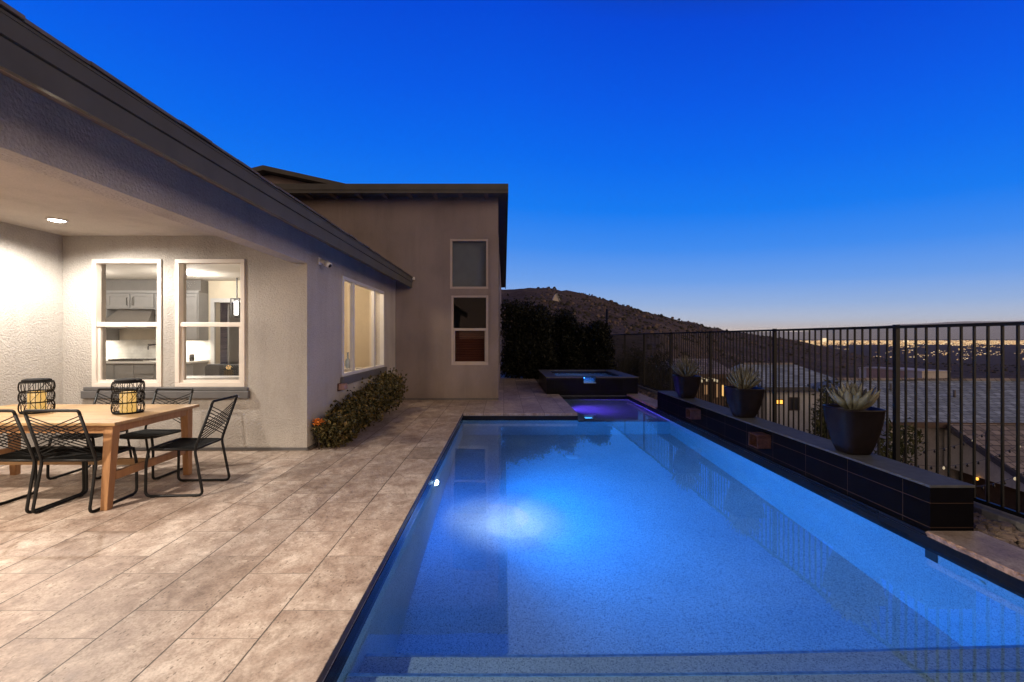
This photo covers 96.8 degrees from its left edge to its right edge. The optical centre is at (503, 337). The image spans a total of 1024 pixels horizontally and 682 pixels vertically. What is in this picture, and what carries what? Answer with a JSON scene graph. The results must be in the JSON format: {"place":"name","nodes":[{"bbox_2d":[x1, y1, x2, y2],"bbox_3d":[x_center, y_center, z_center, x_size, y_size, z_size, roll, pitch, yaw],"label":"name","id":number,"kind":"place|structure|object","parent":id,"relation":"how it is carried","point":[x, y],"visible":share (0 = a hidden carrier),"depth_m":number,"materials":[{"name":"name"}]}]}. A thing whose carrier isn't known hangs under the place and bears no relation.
{"place":"outdoors","nodes":[
{"label":"outdoors","id":0,"kind":"place"},
{"bbox_2d":[205,364,227,375],"bbox_3d":[-4.920,0.965,7.625,0.440,1.030,0.490,0,0,0],"label":"dining chair","id":1,"kind":"object","parent":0,"point":[214,369],"visible":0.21,"depth_m":7.80,"materials":[{"name":"black leather"}]},
{"bbox_2d":[224,364,238,375],"bbox_3d":[-4.500,0.965,7.475,0.440,1.030,0.490,0,0,0],"label":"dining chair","id":2,"kind":"object","parent":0,"point":[231,369],"visible":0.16,"depth_m":7.65,"materials":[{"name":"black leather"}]},
{"bbox_2d":[0,375,576,681],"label":"pool deck","id":3,"kind":"structure","parent":0,"point":[262,566],"depth_m":3.13,"materials":[{"name":"tile"}]},
{"bbox_2d":[0,409,84,513],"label":"rope chair","id":4,"kind":"object","parent":3,"relation":"on","point":[29,453],"visible":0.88,"depth_m":3.92,"materials":[{"name":"black metal"}]},
{"bbox_2d":[23,409,137,513],"bbox_3d":[-3.759,1.047,4.069,0.498,0.907,0.626,0,0,-2],"label":"rope chair","id":5,"kind":"object","parent":3,"relation":"on","point":[89,453],"visible":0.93,"depth_m":3.88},
{"bbox_2d":[46,388,135,479],"bbox_3d":[-4.551,1.047,5.071,0.498,0.907,0.626,0,0,-2],"label":"rope chair","id":6,"kind":"object","parent":3,"relation":"on","point":[92,437],"visible":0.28,"depth_m":4.98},
{"bbox_2d":[0,404,198,510],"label":"dining table","id":7,"kind":"object","parent":3,"relation":"on","point":[104,420],"visible":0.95,"depth_m":4.33,"materials":[{"name":"brown wood"}]},
{"bbox_2d":[17,378,55,413],"bbox_3d":[-4.619,0.570,4.500,0.264,0.338,0.265,0,0,-25],"label":"candle lantern","id":8,"kind":"object","parent":7,"relation":"on","point":[37,399],"visible":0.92,"depth_m":4.45,"materials":[{"name":"black metal"}]},
{"bbox_2d":[110,378,144,414],"bbox_3d":[-3.700,0.570,4.481,0.266,0.338,0.264,0,0,-28],"label":"candle lantern","id":9,"kind":"object","parent":7,"relation":"on","point":[127,401],"visible":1,"depth_m":4.43,"materials":[{"name":"black metal"}]},
{"bbox_2d":[119,388,193,479],"bbox_3d":[-3.898,1.047,5.071,0.498,0.907,0.626,0,0,2],"label":"rope chair","id":10,"kind":"object","parent":3,"relation":"on","point":[145,433],"visible":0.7,"depth_m":5.09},
{"bbox_2d":[144,395,237,497],"bbox_3d":[-3.079,1.047,4.523,0.626,0.907,0.498,0,0,-3],"label":"rope chair","id":11,"kind":"object","parent":3,"relation":"on","point":[178,445],"visible":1,"depth_m":4.46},
{"bbox_2d":[0,0,414,466],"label":"house","id":12,"kind":"structure","parent":3,"relation":"on","point":[127,182],"depth_m":5.95,"materials":[{"name":"paint"}]},
{"bbox_2d":[45,217,67,222],"bbox_3d":[-5.110,-1.340,5.200,0.190,0.018,0.190,0,0,0],"label":"ceiling light","id":13,"kind":"object","parent":12,"relation":"attached to","point":[57,220],"visible":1,"depth_m":5.17,"materials":[{"name":"white metal"}]},
{"bbox_2d":[92,259,161,386],"bbox_3d":[-4.990,-0.195,6.055,0.920,1.690,0.090,0,0,0],"label":"window","id":14,"kind":"structure","parent":12,"relation":"in","point":[97,326],"depth_m":6.01,"materials":[{"name":"plastic"}]},
{"bbox_2d":[106,309,154,328],"bbox_3d":[-9.210,-0.469,11.265,1.220,0.478,0.630,0,0,0],"label":"range hood","id":15,"kind":"object","parent":12,"relation":"attached to","point":[133,315],"visible":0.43,"depth_m":11.20,"materials":[{"name":"metal"}]},
{"bbox_2d":[106,280,207,340],"bbox_3d":[-9.460,-0.685,11.376,3.920,1.510,0.428,0,0,0],"label":"wall cabinet","id":16,"kind":"object","parent":12,"relation":"attached to","point":[131,294],"depth_m":11.22,"materials":[{"name":"grey wood"}]},
{"bbox_2d":[107,294,196,338],"bbox_3d":[-9.030,-0.520,11.207,2.940,1.120,0.023,0,0,0],"label":"door","id":17,"kind":"structure","parent":16,"relation":"in","point":[108,295],"depth_m":11.20,"materials":[{"name":"grey wood"}]},
{"bbox_2d":[106,340,209,379],"bbox_3d":[-9.410,0.725,11.264,4.020,1.350,0.669,0,0,0],"label":"kitchen counter","id":18,"kind":"object","parent":12,"relation":"on","point":[135,349],"visible":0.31,"depth_m":11.59,"materials":[{"name":"stone"}]},
{"bbox_2d":[108,359,155,360],"bbox_3d":[-9.200,0.549,11.250,0.900,0.049,0.500,0,0,0],"label":"cooktop","id":19,"kind":"object","parent":18,"relation":"on","point":[131,359],"visible":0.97,"depth_m":11.05,"materials":[{"name":"metal"}]},
{"bbox_2d":[106,365,193,379],"bbox_3d":[-9.385,1.010,10.970,3.790,0.720,0.019,0,0,0],"label":"door","id":20,"kind":"structure","parent":18,"relation":"in","point":[122,371],"depth_m":10.96,"materials":[{"name":"grey wood"}]},
{"bbox_2d":[189,354,193,360],"bbox_3d":[-7.720,0.490,11.250,0.110,0.170,0.107,0,0,0],"label":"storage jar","id":21,"kind":"object","parent":18,"relation":"on","point":[191,357],"visible":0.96,"depth_m":11.21,"materials":[{"name":"black ceramic"}]},
{"bbox_2d":[175,259,244,386],"bbox_3d":[-3.890,-0.195,6.055,0.920,1.690,0.090,0,0,0],"label":"window","id":22,"kind":"structure","parent":12,"relation":"in","point":[180,381],"depth_m":6.01,"materials":[{"name":"plastic"}]},
{"bbox_2d":[186,376,238,379],"bbox_3d":[-4.475,1.040,6.950,1.150,0.880,0.500,0,0,0],"label":"indoor table","id":23,"kind":"object","parent":12,"relation":"on","point":[212,377],"visible":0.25,"depth_m":6.78,"materials":[{"name":"stone"}]},
{"bbox_2d":[228,304,239,363],"bbox_3d":[-7.180,0.295,12.275,0.040,2.350,0.850,0,0,0],"label":"interior door","id":24,"kind":"structure","parent":12,"relation":"in","point":[233,332],"depth_m":12.04,"materials":[{"name":"grey wood"}]},
{"bbox_2d":[230,278,239,317],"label":"pendant light","id":25,"kind":"structure","parent":12,"relation":"attached to","point":[236,307],"depth_m":10.96,"materials":[{"name":"white glass"}]},
{"bbox_2d":[318,257,331,267],"bbox_3d":[-2.519,-1.053,6.408,0.194,0.154,0.091,0,0,9],"label":"security camera","id":26,"kind":"object","parent":12,"relation":"attached to","point":[327,264],"visible":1,"depth_m":6.39,"materials":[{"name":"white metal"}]},
{"bbox_2d":[337,383,347,390],"bbox_3d":[-2.554,0.780,7.200,0.109,0.120,0.176,0,0,0],"label":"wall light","id":27,"kind":"object","parent":12,"relation":"attached to","point":[342,386],"visible":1,"depth_m":7.13,"materials":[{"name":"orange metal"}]},
{"bbox_2d":[344,367,362,370],"bbox_3d":[-3.105,1.040,8.950,0.490,0.880,0.500,0,0,0],"label":"console table","id":28,"kind":"object","parent":12,"relation":"on","point":[348,369],"visible":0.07,"depth_m":8.86,"materials":[{"name":"stone"}]},
{"bbox_2d":[345,352,349,367],"bbox_3d":[-3.090,0.445,9.000,0.110,0.310,0.108,0,0,0],"label":"bottle vase","id":29,"kind":"object","parent":28,"relation":"on","point":[347,362],"visible":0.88,"depth_m":8.97,"materials":[{"name":"white ceramic"}]},
{"bbox_2d":[342,276,383,376],"bbox_3d":[-2.635,-0.185,8.595,0.090,1.630,2.530,0,0,0],"label":"window","id":30,"kind":"structure","parent":12,"relation":"in","point":[352,282],"depth_m":7.94,"materials":[{"name":"white plastic"}]},
{"bbox_2d":[311,418,325,448],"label":"orange flowers","id":31,"kind":"object","parent":3,"relation":"on","point":[316,421],"visible":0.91,"depth_m":6.11,"materials":[{"name":"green plant"}]},
{"bbox_2d":[313,409,359,447],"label":"shrub","id":32,"kind":"object","parent":3,"relation":"on","point":[338,428],"visible":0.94,"depth_m":6.24,"materials":[{"name":"green plant"}]},
{"bbox_2d":[327,396,374,434],"bbox_3d":[-2.355,1.239,6.959,0.672,0.677,0.966,0,0,0],"label":"shrub","id":33,"kind":"object","parent":3,"relation":"on","point":[355,407],"visible":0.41,"depth_m":6.96,"materials":[{"name":"green plant"}]},
{"bbox_2d":[342,387,385,426],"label":"shrub","id":34,"kind":"object","parent":3,"relation":"on","point":[375,401],"visible":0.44,"depth_m":7.63,"materials":[{"name":"green plant"}]},
{"bbox_2d":[359,373,392,420],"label":"shrub","id":35,"kind":"object","parent":3,"relation":"on","point":[380,385],"visible":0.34,"depth_m":8.31,"materials":[{"name":"green plant"}]},
{"bbox_2d":[252,165,507,399],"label":"tall wing","id":36,"kind":"structure","parent":3,"relation":"on","point":[445,245],"depth_m":10.95,"materials":[{"name":"beige paint"}]},
{"bbox_2d":[450,239,487,288],"bbox_3d":[-0.840,-1.780,11.005,0.920,1.200,0.090,0,0,0],"label":"window","id":37,"kind":"structure","parent":36,"relation":"in","point":[451,240],"depth_m":10.96,"materials":[{"name":"beige plastic"}]},
{"bbox_2d":[451,295,487,364],"bbox_3d":[-0.825,-0.180,11.005,0.890,1.680,0.090,0,0,0],"label":"window","id":38,"kind":"structure","parent":36,"relation":"in","point":[453,362],"depth_m":10.96,"materials":[{"name":"beige plastic"}]},
{"bbox_2d":[372,367,407,412],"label":"shrub","id":39,"kind":"object","parent":3,"relation":"on","point":[393,378],"visible":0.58,"depth_m":9.11,"materials":[{"name":"green plant"}]},
{"bbox_2d":[500,293,541,378],"bbox_3d":[0.459,0.050,17.186,1.964,3.420,1.910,0,0,44],"label":"tall bush","id":40,"kind":"object","parent":3,"relation":"on","point":[516,315],"visible":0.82,"depth_m":16.86,"materials":[{"name":"green plant"}]},
{"bbox_2d":[514,304,559,378],"bbox_3d":[1.223,0.205,16.922,1.696,2.956,1.846,0,0,0],"label":"tall bush","id":41,"kind":"object","parent":3,"relation":"on","point":[542,350],"visible":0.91,"depth_m":16.53,"materials":[{"name":"green plant"}]},
{"bbox_2d":[322,393,1023,681],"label":"swimming pool","id":42,"kind":"structure","parent":3,"relation":"in","point":[998,560],"depth_m":3.42,"materials":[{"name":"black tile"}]},
{"bbox_2d":[538,370,638,395],"bbox_3d":[2.360,1.525,13.530,2.470,0.950,2.870,0,0,0],"label":"raised spa","id":43,"kind":"object","parent":42,"relation":"on","point":[588,383],"visible":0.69,"depth_m":12.15,"materials":[{"name":"black tile"}]},
{"bbox_2d":[656,391,974,536],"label":"planter wall","id":44,"kind":"structure","parent":42,"relation":"on","point":[919,500],"depth_m":4.40,"materials":[{"name":"black tile"}]},
{"bbox_2d":[672,375,700,398],"bbox_3d":[3.490,0.935,8.700,0.460,0.424,0.460,0,0,0],"label":"planter pot","id":45,"kind":"object","parent":44,"relation":"on","point":[686,387],"visible":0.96,"depth_m":8.52,"materials":[{"name":"ceramic"}]},
{"bbox_2d":[671,356,704,375],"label":"agave plant","id":46,"kind":"object","parent":45,"relation":"on","point":[686,367],"visible":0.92,"depth_m":8.59,"materials":[{"name":"green plant"}]},
{"bbox_2d":[724,386,764,417],"bbox_3d":[3.490,0.935,6.620,0.460,0.424,0.460,0,0,0],"label":"planter pot","id":47,"kind":"object","parent":44,"relation":"on","point":[744,403],"visible":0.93,"depth_m":6.45,"materials":[{"name":"ceramic"}]},
{"bbox_2d":[725,363,763,388],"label":"agave plant","id":48,"kind":"object","parent":47,"relation":"on","point":[742,378],"visible":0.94,"depth_m":6.52,"materials":[{"name":"green plant"}]},
{"bbox_2d":[822,404,885,454],"bbox_3d":[3.490,0.920,4.550,0.430,0.454,0.430,0,0,0],"label":"planter pot","id":49,"kind":"object","parent":44,"relation":"on","point":[854,432],"visible":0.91,"depth_m":4.40,"materials":[{"name":"ceramic"}]},
{"bbox_2d":[825,382,881,409],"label":"agave plant","id":50,"kind":"object","parent":49,"relation":"on","point":[853,397],"visible":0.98,"depth_m":4.47,"materials":[{"name":"green plant"}]},
{"bbox_2d":[2,0,1023,331],"label":"sky","id":51,"kind":"structure","parent":0,"point":[732,165],"materials":[{"name":"blue"}]},
{"bbox_2d":[220,288,1023,377],"bbox_3d":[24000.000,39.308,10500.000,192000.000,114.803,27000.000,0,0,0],"label":"terrain","id":52,"kind":"structure","parent":0,"point":[1009,351],"depth_m":150.97,"materials":[{"name":"brown soil"}]},
{"bbox_2d":[552,293,559,300],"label":"hilltop house","id":53,"kind":"structure","parent":52,"relation":"on","point":[556,297],"depth_m":120.00,"materials":[{"name":"grey tile"}]},
{"bbox_2d":[612,348,657,381],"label":"olive bush","id":54,"kind":"object","parent":52,"relation":"on","point":[623,363],"visible":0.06,"depth_m":17.47,"materials":[{"name":"green plant"}]},
{"bbox_2d":[637,345,682,390],"bbox_3d":[4.951,1.465,14.141,1.879,2.493,1.443,0,0,32],"label":"olive bush","id":55,"kind":"object","parent":52,"relation":"on","point":[659,372],"visible":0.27,"depth_m":14.03,"materials":[{"name":"green plant"}]},
{"bbox_2d":[656,359,732,406],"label":"neighbour house","id":56,"kind":"structure","parent":52,"relation":"on","point":[712,380],"depth_m":25.00,"materials":[{"name":"brown tile"}]},
{"bbox_2d":[714,383,719,398],"bbox_3d":[11.709,2.905,24.974,0.322,0.866,0.047,0,0,0],"label":"window","id":57,"kind":"structure","parent":56,"relation":"in","point":[714,383],"depth_m":24.95,"materials":[{"name":"yellow glass"}]},
{"bbox_2d":[720,384,725,397],"bbox_3d":[12.020,2.905,24.974,0.270,0.762,0.047,0,0,0],"label":"window","id":58,"kind":"structure","parent":56,"relation":"in","point":[720,384],"depth_m":24.97,"materials":[{"name":"yellow glass"}]},
{"bbox_2d":[501,287,1023,372],"bbox_3d":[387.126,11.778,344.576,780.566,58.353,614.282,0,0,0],"label":"desert scrub","id":59,"kind":"object","parent":52,"relation":"on","point":[632,326],"visible":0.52,"depth_m":129.88,"materials":[{"name":"plant"}]},
{"bbox_2d":[729,363,835,435],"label":"neighbour house","id":60,"kind":"structure","parent":52,"relation":"on","point":[796,395],"depth_m":34.00,"materials":[{"name":"paint"}]},
{"bbox_2d":[789,397,797,409],"bbox_3d":[21.691,4.938,33.974,0.775,0.986,0.047,0,0,0],"label":"window","id":61,"kind":"structure","parent":60,"relation":"in","point":[790,398],"depth_m":33.97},
{"bbox_2d":[806,378,838,439],"bbox_3d":[5.817,2.238,7.970,0.928,3.135,1.221,0,0,19],"label":"olive bush","id":62,"kind":"object","parent":52,"relation":"on","point":[830,400],"visible":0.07,"depth_m":7.82,"materials":[{"name":"green plant"}]},
{"bbox_2d":[638,385,1023,531],"bbox_3d":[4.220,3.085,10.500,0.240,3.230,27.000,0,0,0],"label":"kerb","id":63,"kind":"structure","parent":52,"relation":"on","point":[991,513],"depth_m":3.83,"materials":[{"name":"stone"}]},
{"bbox_2d":[610,322,1023,517],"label":"metal fence","id":64,"kind":"object","parent":63,"relation":"on","point":[632,354],"visible":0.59,"depth_m":5.09,"materials":[{"name":"black metal"}]},
{"bbox_2d":[858,367,865,377],"bbox_3d":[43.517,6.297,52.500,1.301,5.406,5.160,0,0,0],"label":"house","id":65,"kind":"structure","parent":52,"relation":"on","point":[859,368],"depth_m":54.80,"materials":[{"name":"paint"}]},
{"bbox_2d":[865,367,903,377],"bbox_3d":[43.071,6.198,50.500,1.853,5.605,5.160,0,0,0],"label":"house","id":66,"kind":"structure","parent":52,"relation":"on","point":[882,372],"depth_m":50.88,"materials":[{"name":"paint"}]},
{"bbox_2d":[874,417,924,463],"bbox_3d":[5.221,2.173,6.091,0.998,2.271,1.107,0,0,0],"label":"olive bush","id":67,"kind":"object","parent":52,"relation":"on","point":[909,441],"visible":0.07,"depth_m":6.02,"materials":[{"name":"green plant"}]},
{"bbox_2d":[796,338,1023,359],"bbox_3d":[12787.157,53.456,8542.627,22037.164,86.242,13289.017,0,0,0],"label":"city lights","id":68,"kind":"object","parent":52,"relation":"on","point":[996,342],"visible":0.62,"depth_m":8341.26,"materials":[{"name":"yellow"}]},
{"bbox_2d":[880,367,946,377],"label":"house","id":69,"kind":"structure","parent":52,"relation":"on","point":[931,373],"depth_m":46.28,"materials":[{"name":"paint"}]},
{"bbox_2d":[807,378,1023,479],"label":"neighbour house","id":70,"kind":"structure","parent":52,"relation":"on","point":[1009,400],"depth_m":23.64,"materials":[{"name":"paint"}]},
{"bbox_2d":[909,431,985,499],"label":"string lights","id":71,"kind":"object","parent":52,"relation":"on","point":[944,449],"visible":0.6,"depth_m":15.00,"materials":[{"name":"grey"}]},
{"bbox_2d":[910,442,1023,469],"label":"string lights","id":72,"kind":"object","parent":52,"relation":"on","point":[955,467],"visible":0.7,"depth_m":12.51,"materials":[{"name":"grey"}]},
{"bbox_2d":[944,424,1023,512],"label":"neighbour wing","id":73,"kind":"structure","parent":52,"relation":"on","point":[1010,467],"depth_m":20.53,"materials":[{"name":"beige paint"}]},
{"bbox_2d":[976,472,1023,489],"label":"string lights","id":74,"kind":"object","parent":52,"relation":"on","point":[993,485],"visible":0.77,"depth_m":10.67,"materials":[{"name":"grey"}]},
{"bbox_2d":[333,399,1023,681],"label":"water","id":75,"kind":"structure","parent":0,"point":[613,540],"depth_m":3.05,"materials":[{"name":"blue liquid"}]},
{"bbox_2d":[638,388,1023,548],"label":"gravel","id":76,"kind":"structure","parent":0,"point":[1007,532],"depth_m":3.60,"materials":[{"name":"brown gravel"}]},
{"bbox_2d":[742,321,1023,339],"bbox_3d":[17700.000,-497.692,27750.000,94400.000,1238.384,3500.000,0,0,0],"label":"mountains","id":77,"kind":"structure","parent":0,"point":[1009,332],"depth_m":26000.00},
{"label":"yard soil","id":78,"kind":"structure","parent":0,"visible":0},
{"bbox_2d":[534,302,576,369],"bbox_3d":[1.919,0.178,17.569,1.938,3.233,2.027,0,0,0],"label":"tall bush","id":79,"kind":"object","parent":78,"relation":"on","point":[558,332],"visible":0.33,"depth_m":17.23,"materials":[{"name":"green plant"}]},
{"bbox_2d":[556,309,595,369],"bbox_3d":[2.739,0.331,16.975,1.628,2.833,1.596,0,0,0],"label":"tall bush","id":80,"kind":"object","parent":78,"relation":"on","point":[576,342],"visible":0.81,"depth_m":16.65,"materials":[{"name":"green plant"}]},
{"bbox_2d":[585,319,618,369],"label":"tall bush","id":81,"kind":"object","parent":78,"relation":"on","point":[603,351],"visible":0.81,"depth_m":16.45,"materials":[{"name":"green plant"}]}
]}

